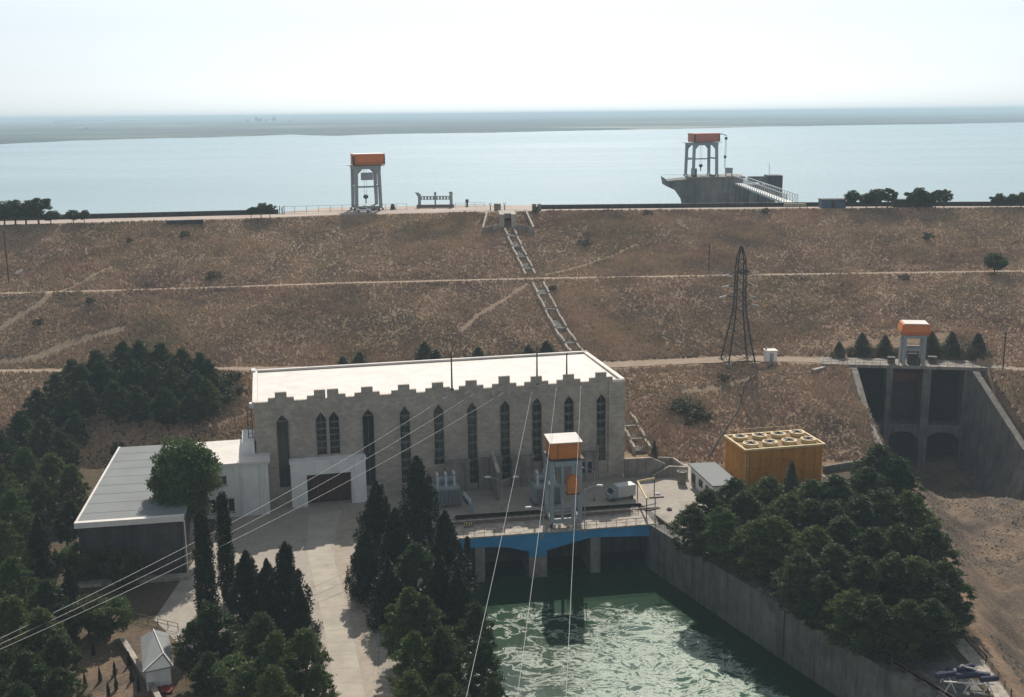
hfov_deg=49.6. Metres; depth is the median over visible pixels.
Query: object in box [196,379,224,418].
pine tree
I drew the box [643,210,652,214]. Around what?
shrub
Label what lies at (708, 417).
shrub
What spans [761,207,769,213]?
shrub
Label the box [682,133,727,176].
gantry crane
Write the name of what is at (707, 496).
pine tree
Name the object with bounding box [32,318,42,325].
shrub
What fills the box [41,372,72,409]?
pine tree
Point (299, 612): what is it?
conifer tree
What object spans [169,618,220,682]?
pine tree
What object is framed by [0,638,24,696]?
pine tree
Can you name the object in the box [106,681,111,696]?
conifer tree
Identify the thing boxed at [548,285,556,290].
shrub
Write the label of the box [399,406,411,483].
window
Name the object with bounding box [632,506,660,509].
plank stack
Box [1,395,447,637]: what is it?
power line
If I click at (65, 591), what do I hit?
conifer tree
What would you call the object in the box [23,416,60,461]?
pine tree
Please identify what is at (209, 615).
pine tree
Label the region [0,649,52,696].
pine tree
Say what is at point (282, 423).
window
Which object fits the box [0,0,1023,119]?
sky
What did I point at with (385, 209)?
fence
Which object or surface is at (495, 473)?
blast wall
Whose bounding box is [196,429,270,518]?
white annex
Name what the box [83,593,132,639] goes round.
broadleaf tree
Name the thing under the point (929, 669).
quay path
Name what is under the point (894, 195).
pine tree
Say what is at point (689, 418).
shrub
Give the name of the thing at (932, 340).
conifer tree
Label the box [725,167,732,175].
crane cab
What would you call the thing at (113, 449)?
broadleaf tree
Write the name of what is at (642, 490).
overhead pipe
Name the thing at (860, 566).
pine tree
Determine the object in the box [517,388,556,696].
power line
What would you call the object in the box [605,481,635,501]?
parked van
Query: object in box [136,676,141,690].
conifer tree
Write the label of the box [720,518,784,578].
pine tree
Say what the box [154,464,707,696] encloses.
yard
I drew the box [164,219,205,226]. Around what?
crest culvert
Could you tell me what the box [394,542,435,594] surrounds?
pine tree
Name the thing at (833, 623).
railing
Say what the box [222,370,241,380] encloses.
shrub
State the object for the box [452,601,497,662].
pine tree
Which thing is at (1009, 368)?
berm path
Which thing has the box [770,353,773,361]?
door
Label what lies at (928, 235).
shrub
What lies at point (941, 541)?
pine tree
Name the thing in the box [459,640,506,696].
pine tree
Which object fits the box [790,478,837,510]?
pine tree
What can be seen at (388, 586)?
conifer tree
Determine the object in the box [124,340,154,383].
pine tree
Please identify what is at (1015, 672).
riprap
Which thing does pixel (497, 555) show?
power line
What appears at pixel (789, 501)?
pine tree
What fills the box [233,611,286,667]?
pine tree
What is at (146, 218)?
crest road
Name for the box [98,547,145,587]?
broadleaf tree
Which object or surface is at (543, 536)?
lamp post
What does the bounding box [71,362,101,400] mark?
pine tree
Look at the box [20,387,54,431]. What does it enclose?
pine tree
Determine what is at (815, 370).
parapet
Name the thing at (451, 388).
lightning mast
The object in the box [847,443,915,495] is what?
pine tree
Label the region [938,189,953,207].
pine tree
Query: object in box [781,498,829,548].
pine tree
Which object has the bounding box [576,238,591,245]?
shrub
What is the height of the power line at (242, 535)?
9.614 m
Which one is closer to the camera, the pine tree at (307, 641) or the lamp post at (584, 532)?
the pine tree at (307, 641)
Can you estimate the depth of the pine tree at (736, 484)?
170.21 m
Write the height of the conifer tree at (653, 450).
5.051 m
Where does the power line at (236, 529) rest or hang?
attached to the powerhouse
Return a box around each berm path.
[0,278,522,293]
[0,367,291,371]
[543,270,1023,278]
[603,355,820,366]
[992,367,1023,369]
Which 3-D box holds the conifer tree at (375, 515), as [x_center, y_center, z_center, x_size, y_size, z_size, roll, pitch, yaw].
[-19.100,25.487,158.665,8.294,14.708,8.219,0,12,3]
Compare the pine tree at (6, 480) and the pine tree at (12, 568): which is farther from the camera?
the pine tree at (6, 480)
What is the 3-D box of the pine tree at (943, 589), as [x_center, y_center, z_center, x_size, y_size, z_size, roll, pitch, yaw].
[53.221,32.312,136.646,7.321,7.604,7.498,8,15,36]
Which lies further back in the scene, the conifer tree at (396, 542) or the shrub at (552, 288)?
the shrub at (552, 288)
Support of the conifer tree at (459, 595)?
on the ground at (998, 610)
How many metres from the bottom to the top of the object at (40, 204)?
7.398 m
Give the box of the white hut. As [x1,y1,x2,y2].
[688,462,733,497]
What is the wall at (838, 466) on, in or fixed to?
on the ground at (998, 610)
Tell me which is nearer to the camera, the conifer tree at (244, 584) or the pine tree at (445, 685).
the pine tree at (445, 685)
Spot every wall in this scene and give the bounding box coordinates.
[0,209,278,220]
[120,637,161,696]
[449,515,468,696]
[490,451,499,500]
[537,201,1023,208]
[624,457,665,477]
[640,504,951,696]
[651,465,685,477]
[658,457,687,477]
[823,460,859,472]
[851,368,882,444]
[958,371,1023,500]
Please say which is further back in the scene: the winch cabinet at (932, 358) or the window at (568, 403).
the winch cabinet at (932, 358)
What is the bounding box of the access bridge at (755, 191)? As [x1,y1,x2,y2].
[732,175,805,206]
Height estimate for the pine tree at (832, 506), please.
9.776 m
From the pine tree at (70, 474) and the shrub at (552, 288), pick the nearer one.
the pine tree at (70, 474)
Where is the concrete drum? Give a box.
[677,470,686,484]
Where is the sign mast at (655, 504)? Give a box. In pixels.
[649,496,663,522]
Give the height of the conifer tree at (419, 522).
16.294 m
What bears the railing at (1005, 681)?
on the promenade
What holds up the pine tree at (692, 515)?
on the ground at (998, 610)
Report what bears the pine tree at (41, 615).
on the ground at (998, 610)
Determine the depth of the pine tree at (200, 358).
227.52 m
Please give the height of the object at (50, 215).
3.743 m
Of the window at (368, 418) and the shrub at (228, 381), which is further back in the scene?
the shrub at (228, 381)
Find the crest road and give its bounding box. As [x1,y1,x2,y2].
[0,206,1023,224]
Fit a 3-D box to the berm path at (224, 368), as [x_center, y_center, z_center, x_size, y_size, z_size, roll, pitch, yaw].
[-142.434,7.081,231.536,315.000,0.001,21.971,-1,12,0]
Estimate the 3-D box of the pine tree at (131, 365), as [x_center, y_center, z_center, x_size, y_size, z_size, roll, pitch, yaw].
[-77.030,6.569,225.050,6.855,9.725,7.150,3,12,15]
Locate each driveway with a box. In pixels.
[306,510,364,696]
[333,508,384,696]
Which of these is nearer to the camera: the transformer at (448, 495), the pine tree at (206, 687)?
the pine tree at (206, 687)
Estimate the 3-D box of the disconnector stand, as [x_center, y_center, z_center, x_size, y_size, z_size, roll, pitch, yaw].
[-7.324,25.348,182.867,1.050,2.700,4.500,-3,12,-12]
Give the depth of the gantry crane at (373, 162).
331.00 m
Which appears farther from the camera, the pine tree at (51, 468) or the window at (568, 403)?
the window at (568, 403)
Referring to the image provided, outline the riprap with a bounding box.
[916,483,1023,686]
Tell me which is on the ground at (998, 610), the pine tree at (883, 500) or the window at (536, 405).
the pine tree at (883, 500)
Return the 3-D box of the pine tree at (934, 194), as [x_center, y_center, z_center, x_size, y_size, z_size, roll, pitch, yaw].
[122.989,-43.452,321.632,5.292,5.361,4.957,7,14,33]
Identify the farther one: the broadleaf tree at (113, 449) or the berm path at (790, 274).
the berm path at (790, 274)
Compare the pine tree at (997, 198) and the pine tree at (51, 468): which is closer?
the pine tree at (51, 468)
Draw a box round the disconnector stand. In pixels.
[462,491,472,514]
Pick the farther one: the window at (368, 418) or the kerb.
the window at (368, 418)
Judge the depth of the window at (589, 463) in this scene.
196.27 m
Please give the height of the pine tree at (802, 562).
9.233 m
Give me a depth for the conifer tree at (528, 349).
234.94 m
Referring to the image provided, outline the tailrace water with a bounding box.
[462,546,836,696]
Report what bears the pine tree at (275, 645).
on the yard at (261, 544)
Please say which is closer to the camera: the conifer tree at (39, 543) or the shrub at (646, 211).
the conifer tree at (39, 543)
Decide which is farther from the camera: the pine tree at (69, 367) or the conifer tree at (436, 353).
the conifer tree at (436, 353)
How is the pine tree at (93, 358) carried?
on the ground at (998, 610)
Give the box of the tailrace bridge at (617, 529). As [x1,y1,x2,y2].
[451,507,654,581]
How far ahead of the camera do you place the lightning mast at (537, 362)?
191.71 m
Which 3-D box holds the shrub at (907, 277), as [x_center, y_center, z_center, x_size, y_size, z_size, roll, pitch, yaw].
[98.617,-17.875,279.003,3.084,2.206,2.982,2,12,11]
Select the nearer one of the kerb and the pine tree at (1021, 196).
the kerb
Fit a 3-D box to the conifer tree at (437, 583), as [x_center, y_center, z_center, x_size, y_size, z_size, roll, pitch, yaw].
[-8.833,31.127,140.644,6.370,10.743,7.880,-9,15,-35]
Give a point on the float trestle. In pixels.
(959, 672)
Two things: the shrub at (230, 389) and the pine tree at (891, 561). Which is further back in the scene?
the shrub at (230, 389)
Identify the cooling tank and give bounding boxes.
[724,425,825,486]
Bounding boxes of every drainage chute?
[504,227,535,275]
[532,281,583,351]
[625,412,650,453]
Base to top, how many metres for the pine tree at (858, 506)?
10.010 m
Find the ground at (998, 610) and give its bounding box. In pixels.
[0,206,1023,696]
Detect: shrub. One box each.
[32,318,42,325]
[85,297,95,302]
[179,231,190,236]
[205,270,221,278]
[212,377,233,387]
[213,392,236,403]
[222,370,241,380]
[223,384,248,394]
[532,206,540,212]
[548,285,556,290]
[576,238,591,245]
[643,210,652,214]
[666,403,688,414]
[673,396,702,413]
[683,414,702,425]
[684,405,708,418]
[696,412,714,420]
[717,373,729,380]
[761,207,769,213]
[898,273,909,280]
[922,232,934,239]
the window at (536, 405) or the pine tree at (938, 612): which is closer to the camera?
the pine tree at (938, 612)
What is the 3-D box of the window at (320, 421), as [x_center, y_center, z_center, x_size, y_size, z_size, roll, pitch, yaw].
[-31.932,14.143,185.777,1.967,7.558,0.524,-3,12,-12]
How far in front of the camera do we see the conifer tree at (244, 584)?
140.09 m
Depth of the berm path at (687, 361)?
242.85 m
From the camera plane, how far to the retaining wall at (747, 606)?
148.72 m
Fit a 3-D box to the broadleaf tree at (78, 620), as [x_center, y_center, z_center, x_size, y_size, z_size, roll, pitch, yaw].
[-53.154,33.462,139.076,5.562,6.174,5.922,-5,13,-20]
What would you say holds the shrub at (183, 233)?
on the ground at (998, 610)
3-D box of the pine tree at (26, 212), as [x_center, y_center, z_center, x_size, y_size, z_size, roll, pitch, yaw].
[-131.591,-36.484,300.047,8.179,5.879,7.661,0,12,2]
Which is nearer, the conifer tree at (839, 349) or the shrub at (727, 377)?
the shrub at (727, 377)
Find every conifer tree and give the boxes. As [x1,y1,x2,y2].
[26,515,63,586]
[56,582,82,638]
[63,566,82,601]
[83,674,87,687]
[91,641,95,655]
[98,667,102,681]
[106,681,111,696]
[112,660,117,674]
[114,675,117,690]
[127,652,131,665]
[129,666,133,681]
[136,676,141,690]
[220,549,267,632]
[249,558,277,628]
[258,541,314,633]
[282,582,323,648]
[335,355,349,364]
[343,530,388,606]
[348,351,370,363]
[351,481,391,566]
[362,558,407,632]
[376,506,417,579]
[397,455,440,552]
[410,341,436,360]
[417,554,454,628]
[427,510,479,588]
[430,566,479,636]
[431,349,446,358]
[468,346,485,356]
[521,344,535,353]
[538,340,556,352]
[649,440,658,459]
[782,460,800,494]
[828,341,847,358]
[848,332,874,357]
[876,335,897,356]
[917,331,943,356]
[939,331,962,357]
[964,333,992,359]
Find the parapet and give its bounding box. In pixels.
[811,357,861,373]
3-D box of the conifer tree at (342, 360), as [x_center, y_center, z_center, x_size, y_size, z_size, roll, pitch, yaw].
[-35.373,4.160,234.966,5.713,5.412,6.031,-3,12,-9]
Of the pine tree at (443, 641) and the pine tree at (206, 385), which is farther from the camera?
the pine tree at (206, 385)
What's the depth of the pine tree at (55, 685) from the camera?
115.71 m
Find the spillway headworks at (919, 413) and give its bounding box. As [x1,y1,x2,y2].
[819,357,1004,468]
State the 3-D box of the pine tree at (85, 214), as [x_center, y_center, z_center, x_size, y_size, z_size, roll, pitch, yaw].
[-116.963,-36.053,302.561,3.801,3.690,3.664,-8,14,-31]
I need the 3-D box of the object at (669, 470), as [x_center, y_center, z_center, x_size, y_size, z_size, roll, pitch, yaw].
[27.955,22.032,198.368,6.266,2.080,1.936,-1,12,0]
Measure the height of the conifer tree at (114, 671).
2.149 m
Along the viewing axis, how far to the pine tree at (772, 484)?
171.10 m
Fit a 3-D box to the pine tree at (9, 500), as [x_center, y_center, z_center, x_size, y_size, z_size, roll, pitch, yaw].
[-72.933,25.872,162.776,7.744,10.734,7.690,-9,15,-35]
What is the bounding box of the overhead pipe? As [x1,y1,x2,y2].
[637,477,654,516]
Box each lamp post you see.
[484,476,518,509]
[525,506,544,538]
[582,466,595,500]
[583,484,602,534]
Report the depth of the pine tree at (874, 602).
130.85 m
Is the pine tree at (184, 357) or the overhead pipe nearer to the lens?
the overhead pipe
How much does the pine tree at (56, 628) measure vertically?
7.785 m
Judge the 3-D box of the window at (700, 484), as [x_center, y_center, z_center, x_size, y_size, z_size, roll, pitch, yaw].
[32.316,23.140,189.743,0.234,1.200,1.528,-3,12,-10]
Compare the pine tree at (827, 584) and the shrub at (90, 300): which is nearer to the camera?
the pine tree at (827, 584)
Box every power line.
[1,392,503,648]
[1,393,474,643]
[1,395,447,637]
[466,391,531,696]
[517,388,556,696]
[566,386,581,690]
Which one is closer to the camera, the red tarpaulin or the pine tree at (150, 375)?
the red tarpaulin
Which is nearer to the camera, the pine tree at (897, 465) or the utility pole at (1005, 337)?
the pine tree at (897, 465)
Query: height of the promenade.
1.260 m
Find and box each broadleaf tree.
[56,540,105,579]
[66,591,111,637]
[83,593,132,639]
[91,540,119,567]
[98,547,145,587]
[109,441,126,454]
[144,435,222,549]
[209,649,266,696]
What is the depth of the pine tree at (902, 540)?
147.08 m
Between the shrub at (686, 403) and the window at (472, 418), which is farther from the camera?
the shrub at (686, 403)
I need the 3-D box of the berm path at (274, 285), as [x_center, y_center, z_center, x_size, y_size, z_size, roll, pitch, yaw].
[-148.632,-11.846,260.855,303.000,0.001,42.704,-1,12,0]
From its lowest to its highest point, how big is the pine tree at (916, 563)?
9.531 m
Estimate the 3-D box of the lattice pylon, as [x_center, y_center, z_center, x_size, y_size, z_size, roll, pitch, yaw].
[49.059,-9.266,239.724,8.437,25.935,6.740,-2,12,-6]
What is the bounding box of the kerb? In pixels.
[373,610,380,696]
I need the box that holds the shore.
[0,109,1023,143]
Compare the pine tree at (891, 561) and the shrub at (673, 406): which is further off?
the shrub at (673, 406)
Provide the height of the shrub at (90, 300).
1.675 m
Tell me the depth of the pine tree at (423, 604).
128.17 m
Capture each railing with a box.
[137,614,178,630]
[656,518,953,696]
[962,632,1017,696]
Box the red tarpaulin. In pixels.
[149,683,172,695]
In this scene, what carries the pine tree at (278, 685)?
on the yard at (261, 544)
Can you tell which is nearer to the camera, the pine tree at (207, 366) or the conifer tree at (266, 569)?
the conifer tree at (266, 569)
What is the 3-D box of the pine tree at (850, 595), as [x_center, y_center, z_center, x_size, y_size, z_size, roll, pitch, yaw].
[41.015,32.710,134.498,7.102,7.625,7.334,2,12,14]
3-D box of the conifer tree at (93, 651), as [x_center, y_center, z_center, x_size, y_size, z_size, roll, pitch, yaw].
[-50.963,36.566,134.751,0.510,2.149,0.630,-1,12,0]
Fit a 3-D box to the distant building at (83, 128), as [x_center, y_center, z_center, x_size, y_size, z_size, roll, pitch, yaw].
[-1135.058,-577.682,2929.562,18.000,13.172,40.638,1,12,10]
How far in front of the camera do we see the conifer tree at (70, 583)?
143.63 m
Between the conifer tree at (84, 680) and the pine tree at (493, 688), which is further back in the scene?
the conifer tree at (84, 680)
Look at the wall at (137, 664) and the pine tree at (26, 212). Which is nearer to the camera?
the wall at (137, 664)
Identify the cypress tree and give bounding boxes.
[191,507,221,623]
[215,491,237,605]
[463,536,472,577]
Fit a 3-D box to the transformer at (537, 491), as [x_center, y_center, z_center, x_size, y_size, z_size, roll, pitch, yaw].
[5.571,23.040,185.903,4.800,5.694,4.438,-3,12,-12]
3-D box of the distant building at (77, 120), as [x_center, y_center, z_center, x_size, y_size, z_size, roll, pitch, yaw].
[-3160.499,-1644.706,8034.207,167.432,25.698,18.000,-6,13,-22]
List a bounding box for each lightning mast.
[450,351,453,389]
[536,345,538,384]
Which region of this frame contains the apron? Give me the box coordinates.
[285,205,536,213]
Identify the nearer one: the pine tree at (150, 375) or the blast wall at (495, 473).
the blast wall at (495, 473)
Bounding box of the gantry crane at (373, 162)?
[347,153,384,210]
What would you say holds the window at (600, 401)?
in the powerhouse
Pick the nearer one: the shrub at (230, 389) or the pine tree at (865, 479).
the pine tree at (865, 479)
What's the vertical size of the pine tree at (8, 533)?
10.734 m
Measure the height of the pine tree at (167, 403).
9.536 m
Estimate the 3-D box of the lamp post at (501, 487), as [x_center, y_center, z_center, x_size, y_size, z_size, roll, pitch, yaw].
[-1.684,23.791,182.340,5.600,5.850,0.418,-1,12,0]
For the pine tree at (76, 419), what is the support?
on the ground at (998, 610)
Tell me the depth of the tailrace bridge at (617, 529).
175.44 m
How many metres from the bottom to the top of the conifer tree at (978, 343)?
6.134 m
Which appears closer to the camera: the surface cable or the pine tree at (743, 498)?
the pine tree at (743, 498)
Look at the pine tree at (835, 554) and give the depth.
142.10 m
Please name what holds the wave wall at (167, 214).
on the ground at (998, 610)
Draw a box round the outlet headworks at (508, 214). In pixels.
[482,209,533,233]
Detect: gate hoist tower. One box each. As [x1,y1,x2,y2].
[543,432,583,527]
[897,320,931,365]
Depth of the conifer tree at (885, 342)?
245.06 m
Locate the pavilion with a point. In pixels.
(157, 664)
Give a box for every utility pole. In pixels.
[3,231,9,282]
[1002,332,1008,370]
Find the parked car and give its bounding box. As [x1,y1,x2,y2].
[356,207,370,211]
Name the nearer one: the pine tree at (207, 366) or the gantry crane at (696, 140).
the pine tree at (207, 366)
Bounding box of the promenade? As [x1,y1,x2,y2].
[956,639,1009,696]
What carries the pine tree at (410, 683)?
on the yard at (261, 544)
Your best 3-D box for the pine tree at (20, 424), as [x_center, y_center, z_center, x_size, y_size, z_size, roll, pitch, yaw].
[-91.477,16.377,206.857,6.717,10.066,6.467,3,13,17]
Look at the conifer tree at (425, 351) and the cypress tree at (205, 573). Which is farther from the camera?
the conifer tree at (425, 351)
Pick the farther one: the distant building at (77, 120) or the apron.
the distant building at (77, 120)
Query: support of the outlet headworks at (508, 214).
on the ground at (998, 610)
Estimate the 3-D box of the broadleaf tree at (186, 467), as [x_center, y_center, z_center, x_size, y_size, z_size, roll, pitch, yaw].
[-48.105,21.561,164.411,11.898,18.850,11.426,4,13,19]
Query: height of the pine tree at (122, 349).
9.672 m
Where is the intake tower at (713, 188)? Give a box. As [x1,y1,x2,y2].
[661,163,782,202]
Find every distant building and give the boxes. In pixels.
[67,120,87,121]
[76,127,88,129]
[119,120,138,121]
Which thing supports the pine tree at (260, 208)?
on the ground at (998, 610)
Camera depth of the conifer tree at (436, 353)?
236.57 m
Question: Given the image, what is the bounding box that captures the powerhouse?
[247,351,624,507]
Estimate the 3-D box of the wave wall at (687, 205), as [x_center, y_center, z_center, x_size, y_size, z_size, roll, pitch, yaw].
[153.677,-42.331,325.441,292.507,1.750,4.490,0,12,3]
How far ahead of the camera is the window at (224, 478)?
179.54 m
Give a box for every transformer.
[432,470,461,507]
[529,469,560,505]
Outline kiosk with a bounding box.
[763,347,777,361]
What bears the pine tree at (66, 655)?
on the ground at (998, 610)
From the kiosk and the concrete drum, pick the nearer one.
the concrete drum
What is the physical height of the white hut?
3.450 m
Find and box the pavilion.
[141,629,172,690]
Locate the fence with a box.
[282,204,394,212]
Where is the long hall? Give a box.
[74,445,194,587]
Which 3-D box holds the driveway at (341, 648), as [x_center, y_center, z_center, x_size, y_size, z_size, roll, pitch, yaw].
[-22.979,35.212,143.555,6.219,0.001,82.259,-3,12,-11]
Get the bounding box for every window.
[210,498,235,514]
[217,476,227,485]
[275,414,290,487]
[315,412,327,454]
[328,411,340,453]
[362,408,376,485]
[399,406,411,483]
[433,404,444,464]
[466,401,477,482]
[499,399,510,478]
[531,397,542,460]
[564,395,574,432]
[582,462,584,472]
[588,462,591,472]
[596,393,606,459]
[698,479,702,487]
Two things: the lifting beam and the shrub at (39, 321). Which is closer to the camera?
the shrub at (39, 321)
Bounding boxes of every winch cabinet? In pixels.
[887,356,895,363]
[928,356,937,362]
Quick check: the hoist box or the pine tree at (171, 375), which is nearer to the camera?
the pine tree at (171, 375)
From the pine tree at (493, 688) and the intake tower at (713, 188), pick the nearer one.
the pine tree at (493, 688)
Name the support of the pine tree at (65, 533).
on the ground at (998, 610)
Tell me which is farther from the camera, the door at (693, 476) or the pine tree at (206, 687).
the door at (693, 476)
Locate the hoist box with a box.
[494,203,500,210]
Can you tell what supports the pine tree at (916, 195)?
on the ground at (998, 610)
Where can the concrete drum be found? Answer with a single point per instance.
(681, 478)
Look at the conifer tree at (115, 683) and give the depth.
126.54 m
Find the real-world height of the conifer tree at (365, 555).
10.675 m
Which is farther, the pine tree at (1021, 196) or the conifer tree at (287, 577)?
the pine tree at (1021, 196)
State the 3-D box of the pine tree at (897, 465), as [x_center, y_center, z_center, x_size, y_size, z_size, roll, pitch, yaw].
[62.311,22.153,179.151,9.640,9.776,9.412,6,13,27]
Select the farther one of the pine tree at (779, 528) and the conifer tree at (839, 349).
the conifer tree at (839, 349)
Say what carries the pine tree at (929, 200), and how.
on the ground at (998, 610)
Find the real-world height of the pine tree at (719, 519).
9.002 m
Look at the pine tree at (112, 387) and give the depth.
216.95 m
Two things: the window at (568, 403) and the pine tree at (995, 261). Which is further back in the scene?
the pine tree at (995, 261)
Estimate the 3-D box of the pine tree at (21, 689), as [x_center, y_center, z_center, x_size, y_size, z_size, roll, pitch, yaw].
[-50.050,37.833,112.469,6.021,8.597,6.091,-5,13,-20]
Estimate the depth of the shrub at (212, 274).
277.99 m
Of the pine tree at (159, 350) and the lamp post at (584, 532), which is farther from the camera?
the pine tree at (159, 350)
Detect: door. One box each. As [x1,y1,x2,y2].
[307,472,350,502]
[692,473,695,486]
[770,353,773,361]
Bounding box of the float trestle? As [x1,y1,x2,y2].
[934,663,998,694]
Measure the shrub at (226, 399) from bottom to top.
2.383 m
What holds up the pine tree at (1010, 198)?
on the ground at (998, 610)
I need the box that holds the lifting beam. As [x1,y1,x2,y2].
[415,191,453,207]
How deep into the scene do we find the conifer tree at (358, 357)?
234.11 m
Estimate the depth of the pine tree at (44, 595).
134.58 m
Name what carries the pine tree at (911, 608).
on the ground at (998, 610)
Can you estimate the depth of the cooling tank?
194.23 m
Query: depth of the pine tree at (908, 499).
161.85 m
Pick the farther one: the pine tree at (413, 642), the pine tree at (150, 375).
the pine tree at (150, 375)
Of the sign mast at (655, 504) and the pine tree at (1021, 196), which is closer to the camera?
the sign mast at (655, 504)
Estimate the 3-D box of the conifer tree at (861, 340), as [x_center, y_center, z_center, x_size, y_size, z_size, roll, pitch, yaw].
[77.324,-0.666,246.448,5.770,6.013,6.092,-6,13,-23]
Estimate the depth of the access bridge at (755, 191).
368.55 m
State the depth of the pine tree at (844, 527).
150.19 m
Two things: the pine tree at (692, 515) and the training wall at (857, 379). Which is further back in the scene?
the training wall at (857, 379)
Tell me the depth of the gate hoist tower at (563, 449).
173.47 m
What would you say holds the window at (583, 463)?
in the powerhouse
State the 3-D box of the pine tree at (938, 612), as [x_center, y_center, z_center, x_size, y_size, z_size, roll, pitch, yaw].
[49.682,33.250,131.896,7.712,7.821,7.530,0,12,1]
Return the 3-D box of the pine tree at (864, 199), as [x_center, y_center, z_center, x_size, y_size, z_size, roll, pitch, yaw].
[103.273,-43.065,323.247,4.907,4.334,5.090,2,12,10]
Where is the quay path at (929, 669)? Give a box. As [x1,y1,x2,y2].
[846,621,986,696]
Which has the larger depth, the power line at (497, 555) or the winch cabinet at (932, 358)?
the winch cabinet at (932, 358)
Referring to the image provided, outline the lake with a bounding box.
[0,122,1023,213]
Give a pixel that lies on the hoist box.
(497, 206)
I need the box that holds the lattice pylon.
[718,246,758,367]
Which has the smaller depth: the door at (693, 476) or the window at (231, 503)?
the window at (231, 503)
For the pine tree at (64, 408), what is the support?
on the ground at (998, 610)
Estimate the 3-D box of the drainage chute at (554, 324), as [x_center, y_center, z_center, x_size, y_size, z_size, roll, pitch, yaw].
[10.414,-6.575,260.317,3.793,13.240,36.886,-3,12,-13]
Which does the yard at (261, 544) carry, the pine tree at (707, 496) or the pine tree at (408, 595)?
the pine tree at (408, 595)
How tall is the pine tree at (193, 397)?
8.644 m
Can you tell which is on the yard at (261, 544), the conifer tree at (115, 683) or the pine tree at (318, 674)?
the pine tree at (318, 674)
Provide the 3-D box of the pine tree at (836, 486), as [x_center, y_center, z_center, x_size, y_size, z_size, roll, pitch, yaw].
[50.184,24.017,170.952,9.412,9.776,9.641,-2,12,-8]
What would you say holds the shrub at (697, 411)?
on the ground at (998, 610)
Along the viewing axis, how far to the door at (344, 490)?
187.19 m
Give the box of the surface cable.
[707,363,772,456]
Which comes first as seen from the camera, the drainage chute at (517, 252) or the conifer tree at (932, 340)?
the conifer tree at (932, 340)
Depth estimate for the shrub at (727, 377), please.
233.67 m
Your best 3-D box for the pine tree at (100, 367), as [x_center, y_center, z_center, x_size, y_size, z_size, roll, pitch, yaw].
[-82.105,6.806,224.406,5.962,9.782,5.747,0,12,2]
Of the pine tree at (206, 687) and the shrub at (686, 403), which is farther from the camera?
the shrub at (686, 403)
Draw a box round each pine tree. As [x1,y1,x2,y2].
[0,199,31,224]
[0,208,14,224]
[0,429,22,474]
[0,464,27,523]
[0,489,40,557]
[0,520,38,593]
[0,554,39,629]
[0,594,35,668]
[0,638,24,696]
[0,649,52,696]
[1,680,37,696]
[3,410,37,454]
[6,446,49,501]
[10,606,71,683]
[13,205,40,223]
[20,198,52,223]
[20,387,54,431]
[22,476,63,531]
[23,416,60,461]
[26,577,73,631]
[32,619,72,660]
[32,633,87,694]
[34,452,70,510]
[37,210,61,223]
[40,666,92,696]
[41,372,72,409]
[47,392,82,433]
[47,426,84,470]
[48,499,80,544]
[53,463,91,511]
[58,358,88,391]
[62,410,91,446]
[64,210,80,222]
[69,381,97,420]
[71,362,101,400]
[77,210,90,222]
[83,349,115,380]
[90,358,121,395]
[98,379,132,425]
[105,341,131,378]
[117,358,148,391]
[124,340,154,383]
[124,384,151,427]
[140,362,170,398]
[144,341,174,377]
[149,386,183,431]
[159,365,191,409]
[166,347,193,384]
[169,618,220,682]
[177,388,207,430]
[178,370,212,411]
[186,352,213,384]
[189,651,221,696]
[192,598,244,660]
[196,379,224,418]
[199,358,226,397]
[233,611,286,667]
[245,208,254,217]
[249,202,269,217]
[251,631,307,696]
[251,664,298,696]
[265,204,276,217]
[275,627,337,695]
[299,663,340,696]
[377,586,431,666]
[385,629,448,692]
[392,667,428,696]
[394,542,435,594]
[399,594,454,653]
[418,625,470,686]
[421,672,469,696]
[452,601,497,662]
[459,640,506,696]
[479,677,508,696]
[668,503,716,556]
[685,487,728,538]
[691,505,742,568]
[716,476,766,523]
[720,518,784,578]
[725,489,765,538]
[738,515,799,582]
[742,474,785,518]
[762,492,802,541]
[769,549,838,618]
[775,524,834,585]
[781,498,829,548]
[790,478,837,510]
[790,573,842,631]
[798,541,859,615]
[805,498,857,549]
[815,474,858,509]
[816,515,872,582]
[821,587,874,647]
[823,554,896,625]
[836,526,904,566]
[838,466,895,520]
[838,593,907,659]
[840,493,886,551]
[844,190,860,207]
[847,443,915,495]
[856,487,914,534]
[859,194,874,207]
[860,550,925,610]
[864,189,887,207]
[868,521,929,589]
[869,455,928,511]
[871,598,935,663]
[875,555,945,611]
[879,489,944,534]
[881,188,898,206]
[898,597,961,661]
[904,187,927,207]
[907,559,977,619]
[910,523,964,581]
[916,581,974,640]
[921,192,936,207]
[929,190,944,207]
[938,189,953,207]
[982,252,1009,274]
[989,193,1005,203]
[1004,193,1019,206]
[1014,192,1023,206]
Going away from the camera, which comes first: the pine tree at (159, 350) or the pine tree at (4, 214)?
the pine tree at (159, 350)
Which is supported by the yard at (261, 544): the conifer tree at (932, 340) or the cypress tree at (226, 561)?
the cypress tree at (226, 561)
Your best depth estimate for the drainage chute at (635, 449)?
215.48 m

